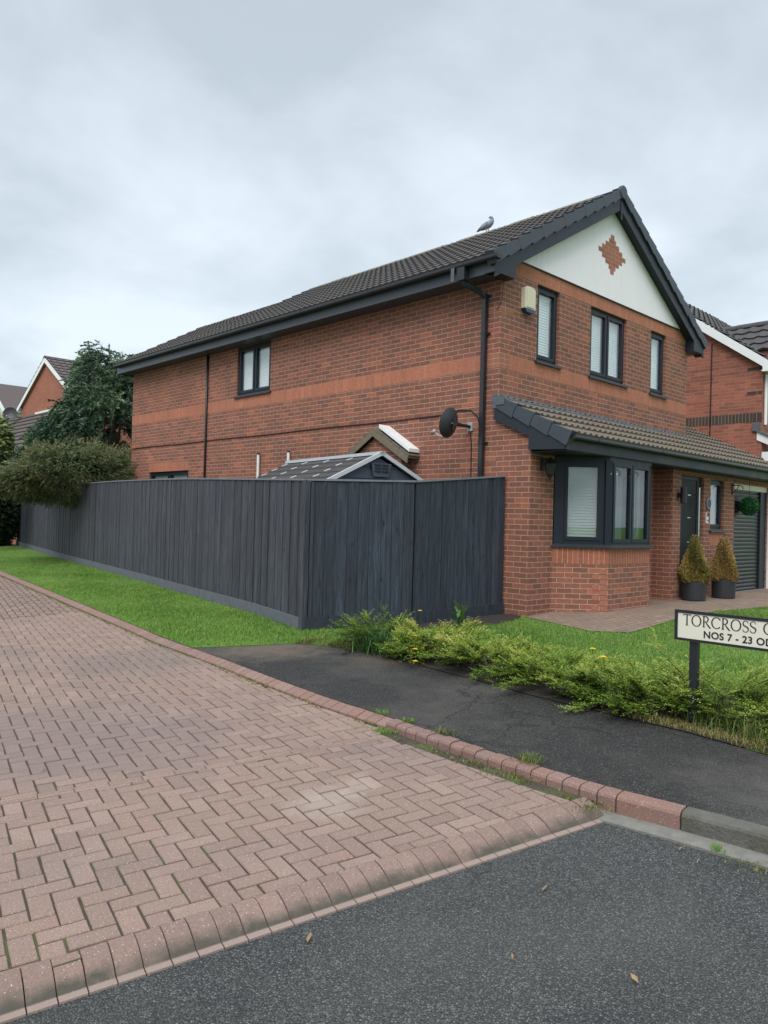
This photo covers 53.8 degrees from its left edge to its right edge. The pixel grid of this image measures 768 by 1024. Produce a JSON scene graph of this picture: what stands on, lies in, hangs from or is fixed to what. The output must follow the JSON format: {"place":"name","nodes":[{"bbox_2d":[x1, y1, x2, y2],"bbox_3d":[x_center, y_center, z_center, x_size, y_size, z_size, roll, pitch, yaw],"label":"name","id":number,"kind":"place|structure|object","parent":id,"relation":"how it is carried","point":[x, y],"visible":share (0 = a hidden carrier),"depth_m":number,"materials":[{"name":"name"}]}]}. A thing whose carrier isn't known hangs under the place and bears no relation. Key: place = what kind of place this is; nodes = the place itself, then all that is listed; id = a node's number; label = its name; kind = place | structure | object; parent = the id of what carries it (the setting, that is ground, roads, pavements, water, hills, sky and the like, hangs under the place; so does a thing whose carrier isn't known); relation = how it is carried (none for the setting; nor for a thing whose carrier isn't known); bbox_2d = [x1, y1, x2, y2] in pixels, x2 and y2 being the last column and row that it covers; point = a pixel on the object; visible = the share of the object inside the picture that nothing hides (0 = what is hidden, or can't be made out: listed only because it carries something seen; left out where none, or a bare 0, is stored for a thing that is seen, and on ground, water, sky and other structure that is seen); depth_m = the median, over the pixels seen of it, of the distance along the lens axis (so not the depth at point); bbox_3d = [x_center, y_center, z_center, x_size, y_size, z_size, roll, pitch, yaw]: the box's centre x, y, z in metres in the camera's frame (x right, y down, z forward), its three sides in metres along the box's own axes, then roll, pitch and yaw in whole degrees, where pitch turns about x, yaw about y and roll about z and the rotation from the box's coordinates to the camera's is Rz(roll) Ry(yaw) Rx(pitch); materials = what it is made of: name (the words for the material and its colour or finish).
{"place":"outdoors","nodes":[
{"label":"outdoors","id":0,"kind":"place"},
{"bbox_2d":[0,544,389,647],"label":"verge turf","id":1,"kind":"structure","parent":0,"point":[15,547],"depth_m":11.56,"materials":[{"name":"green plant"}]},
{"bbox_2d":[16,475,506,630],"bbox_3d":[-6.972,0.370,18.280,2.977,2.226,22.839,2,-1,-42],"label":"timber fence","id":2,"kind":"object","parent":1,"relation":"on","point":[266,547],"visible":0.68,"depth_m":10.36,"materials":[{"name":"paint"}]},
{"bbox_2d":[0,576,603,1023],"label":"block paved road","id":3,"kind":"structure","parent":0,"point":[166,808],"depth_m":4.04,"materials":[{"name":"red brick"}]},
{"bbox_2d":[1,576,601,805],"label":"kerb moss","id":4,"kind":"object","parent":3,"relation":"on","point":[373,724],"visible":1,"depth_m":7.03,"materials":[{"name":"green plant"}]},
{"bbox_2d":[0,570,685,829],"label":"red block kerb","id":5,"kind":"structure","parent":3,"relation":"on","point":[653,810],"depth_m":5.01,"materials":[{"name":"red brick"}]},
{"bbox_2d":[365,725,399,737],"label":"grass tuft","id":6,"kind":"object","parent":3,"relation":"on","point":[383,731],"visible":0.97,"depth_m":5.40,"materials":[{"name":"green plant"}]},
{"bbox_2d":[465,759,490,767],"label":"grass tuft","id":7,"kind":"object","parent":3,"relation":"on","point":[475,762],"visible":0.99,"depth_m":4.77,"materials":[{"name":"green plant"}]},
{"bbox_2d":[474,766,540,786],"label":"grass tuft","id":8,"kind":"object","parent":3,"relation":"on","point":[510,776],"visible":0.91,"depth_m":4.53,"materials":[{"name":"green plant"}]},
{"bbox_2d":[536,794,627,821],"bbox_3d":[1.086,1.595,4.127,0.333,0.022,0.484,2,-1,-44],"label":"grass tuft","id":9,"kind":"object","parent":3,"relation":"on","point":[591,805],"visible":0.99,"depth_m":4.09,"materials":[{"name":"green plant"}]},
{"bbox_2d":[0,0,767,386],"label":"sky","id":10,"kind":"structure","parent":0,"point":[170,169],"materials":[{"name":"grey"}]},
{"bbox_2d":[5,823,767,1023],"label":"tarmac road","id":11,"kind":"structure","parent":0,"point":[681,934],"depth_m":2.85,"materials":[{"name":"grey asphalt"}]},
{"bbox_2d":[630,973,637,981],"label":"fallen leaf","id":12,"kind":"object","parent":11,"relation":"on","point":[634,977],"visible":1,"depth_m":2.70,"materials":[{"name":"brown plant"}]},
{"bbox_2d":[598,809,767,869],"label":"channel stone","id":13,"kind":"object","parent":11,"relation":"on","point":[702,843],"visible":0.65,"depth_m":3.82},
{"bbox_2d":[709,839,725,853],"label":"grass tuft","id":14,"kind":"object","parent":13,"relation":"on","point":[718,848],"visible":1,"depth_m":3.69,"materials":[{"name":"green plant"}]},
{"bbox_2d":[713,853,767,878],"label":"grass tuft","id":15,"kind":"object","parent":11,"relation":"on","point":[757,867],"visible":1,"depth_m":3.54,"materials":[{"name":"green plant"}]},
{"bbox_2d":[59,594,767,807],"bbox_3d":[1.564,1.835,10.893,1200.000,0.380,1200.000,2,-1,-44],"label":"ground","id":16,"kind":"structure","parent":0,"point":[478,680],"depth_m":8.45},
{"bbox_2d":[0,413,18,469],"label":"variegated tree","id":17,"kind":"object","parent":16,"relation":"on","point":[7,442],"visible":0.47,"depth_m":24.18,"materials":[{"name":"green plant"}]},
{"bbox_2d":[0,493,20,545],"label":"dark hedge bush","id":18,"kind":"object","parent":16,"relation":"on","point":[10,513],"visible":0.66,"depth_m":26.82,"materials":[{"name":"green plant"}]},
{"bbox_2d":[0,384,27,418],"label":"distant house","id":19,"kind":"structure","parent":16,"relation":"on","point":[11,395],"depth_m":54.87,"materials":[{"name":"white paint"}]},
{"bbox_2d":[1,355,131,543],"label":"neighbour house","id":20,"kind":"structure","parent":16,"relation":"on","point":[44,385],"depth_m":34.41,"materials":[{"name":"red brick"}]},
{"bbox_2d":[2,407,21,420],"bbox_3d":[-17.478,-4.622,35.849,0.999,0.690,0.636,2,-1,-44],"label":"satellite dish","id":21,"kind":"object","parent":20,"relation":"attached to","point":[10,413],"visible":0.96,"depth_m":35.87,"materials":[{"name":"black metal"}]},
{"bbox_2d":[1,340,135,479],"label":"conifer tree","id":22,"kind":"object","parent":16,"relation":"on","point":[87,403],"visible":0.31,"depth_m":21.21,"materials":[{"name":"green plant"}]},
{"bbox_2d":[0,435,137,510],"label":"sprawling bush","id":23,"kind":"object","parent":16,"relation":"on","point":[17,476],"visible":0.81,"depth_m":18.64,"materials":[{"name":"green plant"}]},
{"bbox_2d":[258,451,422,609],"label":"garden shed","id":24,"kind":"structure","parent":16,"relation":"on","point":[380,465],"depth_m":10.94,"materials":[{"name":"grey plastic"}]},
{"bbox_2d":[681,806,767,854],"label":"grey concrete kerb","id":25,"kind":"structure","parent":16,"relation":"on","point":[730,830],"depth_m":3.77,"materials":[{"name":"grey concrete"}]},
{"bbox_2d":[686,302,767,460],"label":"neighbour house","id":26,"kind":"structure","parent":16,"relation":"on","point":[727,391],"depth_m":17.04,"materials":[{"name":"red brick"}]},
{"bbox_2d":[113,185,767,627],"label":"brick house","id":27,"kind":"structure","parent":0,"point":[579,375],"depth_m":12.73,"materials":[{"name":"red brick"}]},
{"bbox_2d":[151,470,187,478],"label":"window","id":28,"kind":"structure","parent":27,"relation":"in","point":[171,474],"depth_m":17.93,"materials":[{"name":"black glass"}]},
{"bbox_2d":[233,340,270,398],"bbox_3d":[-2.593,-2.911,15.512,0.295,1.082,1.300,2,-1,-44],"label":"window","id":29,"kind":"structure","parent":27,"relation":"in","point":[254,360],"depth_m":15.48,"materials":[{"name":"black glass"}]},
{"bbox_2d":[430,407,472,476],"bbox_3d":[1.002,-0.585,11.095,0.633,1.874,0.396,2,-1,-4],"label":"satellite dish","id":30,"kind":"object","parent":27,"relation":"attached to","point":[448,423],"visible":1,"depth_m":10.99,"materials":[{"name":"black metal"}]},
{"bbox_2d":[477,216,493,231],"bbox_3d":[2.021,-5.719,15.103,0.144,0.306,0.424,2,-1,-44],"label":"pigeon","id":31,"kind":"object","parent":27,"relation":"on","point":[486,225],"visible":0.94,"depth_m":15.02,"materials":[{"name":"grey"}]},
{"bbox_2d":[521,286,535,314],"bbox_3d":[2.171,-3.176,11.344,0.270,0.390,0.086,2,-1,-44],"label":"alarm box","id":32,"kind":"object","parent":27,"relation":"attached to","point":[528,300],"visible":1,"depth_m":11.28,"materials":[{"name":"beige plastic"}]},
{"bbox_2d":[534,286,561,369],"bbox_3d":[2.485,-2.887,11.860,0.700,1.232,0.300,2,-1,-44],"label":"window","id":33,"kind":"structure","parent":27,"relation":"in","point":[547,300],"depth_m":11.94,"materials":[{"name":"black glass"}]},
{"bbox_2d":[540,456,556,479],"bbox_3d":[2.308,-0.609,10.596,0.242,0.340,0.173,1,-1,31],"label":"wall lantern","id":34,"kind":"object","parent":27,"relation":"attached to","point":[550,463],"depth_m":10.54,"materials":[{"name":"black metal"}]},
{"bbox_2d":[563,459,604,544],"bbox_3d":[2.868,-0.145,11.000,0.693,1.261,0.219,1,-1,1],"label":"window","id":35,"kind":"structure","parent":27,"relation":"in","point":[584,481],"depth_m":10.98,"materials":[{"name":"clear glass"}]},
{"bbox_2d":[588,308,628,387],"bbox_3d":[3.807,-2.839,13.140,1.300,1.232,0.300,2,-1,-44],"label":"window","id":36,"kind":"structure","parent":27,"relation":"in","point":[607,331],"depth_m":13.11,"materials":[{"name":"clear glass"}]},
{"bbox_2d":[611,461,649,544],"bbox_3d":[3.633,-0.121,11.390,1.189,1.261,0.219,2,-1,-44],"label":"window","id":37,"kind":"structure","parent":27,"relation":"in","point":[625,529],"depth_m":11.34,"materials":[{"name":"clear glass"}]},
{"bbox_2d":[637,470,643,538],"bbox_3d":[4.007,-0.104,12.143,0.139,1.261,0.693,1,-1,1],"label":"window","id":38,"kind":"structure","parent":27,"relation":"in","point":[640,520],"depth_m":11.80,"materials":[{"name":"glass"}]},
{"bbox_2d":[648,332,667,398],"bbox_3d":[5.118,-2.792,14.408,0.700,1.232,0.300,2,-1,-44],"label":"window","id":39,"kind":"structure","parent":27,"relation":"in","point":[656,362],"depth_m":14.51,"materials":[{"name":"black glass"}]},
{"bbox_2d":[677,487,686,503],"bbox_3d":[5.073,-0.284,12.870,0.103,0.280,0.149,2,-1,-44],"label":"wall lamp","id":40,"kind":"object","parent":27,"relation":"attached to","point":[682,495],"visible":1,"depth_m":12.81,"materials":[{"name":"black metal"}]},
{"bbox_2d":[679,475,700,595],"bbox_3d":[5.380,0.429,13.363,0.928,2.120,0.156,2,-1,-44],"label":"front door","id":41,"kind":"structure","parent":27,"relation":"in","point":[690,512],"depth_m":13.40,"materials":[{"name":"metal"}]},
{"bbox_2d":[705,512,708,522],"bbox_3d":[5.865,0.105,13.721,0.070,0.200,0.034,2,-1,-44],"label":"doorbell","id":42,"kind":"object","parent":27,"relation":"attached to","point":[707,518],"visible":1,"depth_m":13.71,"materials":[{"name":"white plastic"}]},
{"bbox_2d":[706,497,710,509],"bbox_3d":[5.912,-0.153,13.774,0.230,0.230,0.018,2,-1,-44],"label":"house plaque","id":43,"kind":"object","parent":27,"relation":"attached to","point":[708,503],"visible":1,"depth_m":13.75,"materials":[{"name":"grey stone"}]},
{"bbox_2d":[709,480,726,532],"bbox_3d":[6.122,-0.118,14.143,0.705,0.992,0.305,2,-1,-44],"label":"window","id":44,"kind":"structure","parent":27,"relation":"in","point":[715,510],"depth_m":14.25,"materials":[{"name":"black glass"}]},
{"bbox_2d":[732,484,743,494],"bbox_3d":[6.758,-0.434,14.450,0.030,0.220,0.217,2,-1,-44],"label":"wall bracket","id":45,"kind":"object","parent":27,"relation":"attached to","point":[736,489],"depth_m":14.47,"materials":[{"name":"black metal"}]},
{"bbox_2d":[738,479,759,515],"bbox_3d":[7.166,-0.282,14.851,0.395,0.735,0.401,2,-1,-44],"label":"topiary ball","id":46,"kind":"object","parent":27,"relation":"hanging from","point":[747,506],"visible":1,"depth_m":14.75,"materials":[{"name":"plant"}]},
{"bbox_2d":[733,484,767,592],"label":"garage door","id":47,"kind":"structure","parent":27,"relation":"in","point":[749,531],"depth_m":15.37,"materials":[{"name":"grey metal"}]},
{"bbox_2d":[195,644,767,826],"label":"footpath","id":48,"kind":"structure","parent":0,"point":[677,766],"depth_m":5.33,"materials":[{"name":"grey asphalt"}]},
{"bbox_2d":[371,708,394,714],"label":"grass tuft","id":49,"kind":"object","parent":48,"relation":"on","point":[386,712],"visible":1,"depth_m":5.71,"materials":[{"name":"green plant"}]},
{"bbox_2d":[402,716,414,722],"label":"grass tuft","id":50,"kind":"object","parent":48,"relation":"on","point":[408,720],"visible":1,"depth_m":5.49,"materials":[{"name":"green plant"}]},
{"bbox_2d":[424,727,460,736],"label":"grass tuft","id":51,"kind":"object","parent":48,"relation":"on","point":[446,731],"visible":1,"depth_m":5.21,"materials":[{"name":"green plant"}]},
{"bbox_2d":[510,749,547,765],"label":"grass tuft","id":52,"kind":"object","parent":48,"relation":"on","point":[527,758],"visible":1,"depth_m":4.63,"materials":[{"name":"green plant"}]},
{"bbox_2d":[354,606,767,753],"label":"front lawn turf","id":53,"kind":"structure","parent":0,"point":[667,649],"depth_m":8.27,"materials":[{"name":"green plant"}]},
{"bbox_2d":[449,600,467,626],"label":"broad leaf weed","id":54,"kind":"object","parent":53,"relation":"on","point":[460,613],"visible":0.88,"depth_m":9.45,"materials":[{"name":"green plant"}]},
{"bbox_2d":[417,613,520,627],"bbox_3d":[1.143,1.450,9.957,1.903,0.066,0.638,2,-1,-36],"label":"soil bed","id":55,"kind":"object","parent":53,"relation":"on","point":[495,619],"visible":0.6,"depth_m":10.10,"materials":[{"name":"brown soil"}]},
{"bbox_2d":[291,634,767,751],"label":"rough grass","id":56,"kind":"structure","parent":53,"relation":"on","point":[754,739],"depth_m":5.29,"materials":[{"name":"green plant"}]},
{"bbox_2d":[376,641,767,752],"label":"hedge bed","id":57,"kind":"object","parent":53,"relation":"on","point":[534,690],"visible":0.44,"depth_m":6.40,"materials":[{"name":"soil"}]},
{"bbox_2d":[326,604,430,652],"bbox_3d":[-0.065,1.277,8.442,1.409,0.525,1.061,2,-1,-44],"label":"hedge shrub","id":58,"kind":"object","parent":57,"relation":"on","point":[356,624],"visible":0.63,"depth_m":8.30,"materials":[{"name":"green plant"}]},
{"bbox_2d":[337,622,435,659],"bbox_3d":[0.069,1.335,8.063,1.084,0.299,1.156,2,-1,-44],"label":"strap leaf plant","id":59,"kind":"object","parent":57,"relation":"on","point":[368,642],"visible":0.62,"depth_m":7.93,"materials":[{"name":"green plant"}]},
{"bbox_2d":[373,616,500,663],"bbox_3d":[0.466,1.312,7.856,1.386,0.420,1.448,1,-1,25],"label":"hedge shrub","id":60,"kind":"object","parent":57,"relation":"on","point":[411,640],"visible":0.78,"depth_m":7.71,"materials":[{"name":"green plant"}]},
{"bbox_2d":[415,630,554,683],"bbox_3d":[0.999,1.335,7.165,1.288,0.399,1.432,1,-1,23],"label":"hedge shrub","id":61,"kind":"object","parent":57,"relation":"on","point":[460,651],"visible":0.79,"depth_m":7.12,"materials":[{"name":"green plant"}]},
{"bbox_2d":[473,640,645,706],"bbox_3d":[1.514,1.347,6.577,1.544,0.388,1.395,2,-1,-44],"label":"hedge shrub","id":62,"kind":"object","parent":57,"relation":"on","point":[538,669],"visible":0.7,"depth_m":6.55,"materials":[{"name":"green plant"}]},
{"bbox_2d":[546,654,726,716],"bbox_3d":[1.969,1.349,5.927,1.408,0.476,1.373,2,-1,-44],"label":"hedge shrub","id":63,"kind":"object","parent":57,"relation":"on","point":[638,688],"visible":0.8,"depth_m":5.81,"materials":[{"name":"green plant"}]},
{"bbox_2d":[619,627,767,726],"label":"hedge shrub","id":64,"kind":"object","parent":57,"relation":"on","point":[755,685],"visible":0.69,"depth_m":5.62,"materials":[{"name":"green plant"}]},
{"bbox_2d":[674,609,767,723],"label":"street name sign","id":65,"kind":"object","parent":57,"relation":"on","point":[695,628],"visible":1,"depth_m":5.33,"materials":[{"name":"white metal"}]},
{"bbox_2d":[692,684,767,739],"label":"hedge shrub","id":66,"kind":"object","parent":57,"relation":"on","point":[754,706],"visible":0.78,"depth_m":5.30,"materials":[{"name":"green plant"}]},
{"bbox_2d":[522,589,767,631],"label":"front paving","id":67,"kind":"structure","parent":0,"point":[655,612],"depth_m":10.72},
{"bbox_2d":[677,534,710,601],"bbox_3d":[5.283,0.938,12.848,0.560,1.130,0.547,2,-1,-44],"label":"potted cone shrub","id":68,"kind":"object","parent":67,"relation":"on","point":[693,585],"visible":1,"depth_m":12.75,"materials":[{"name":"green plant"}]},
{"bbox_2d":[708,536,738,598],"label":"potted cone shrub","id":69,"kind":"object","parent":67,"relation":"on","point":[723,585],"visible":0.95,"depth_m":13.34,"materials":[{"name":"green plant"}]}
]}

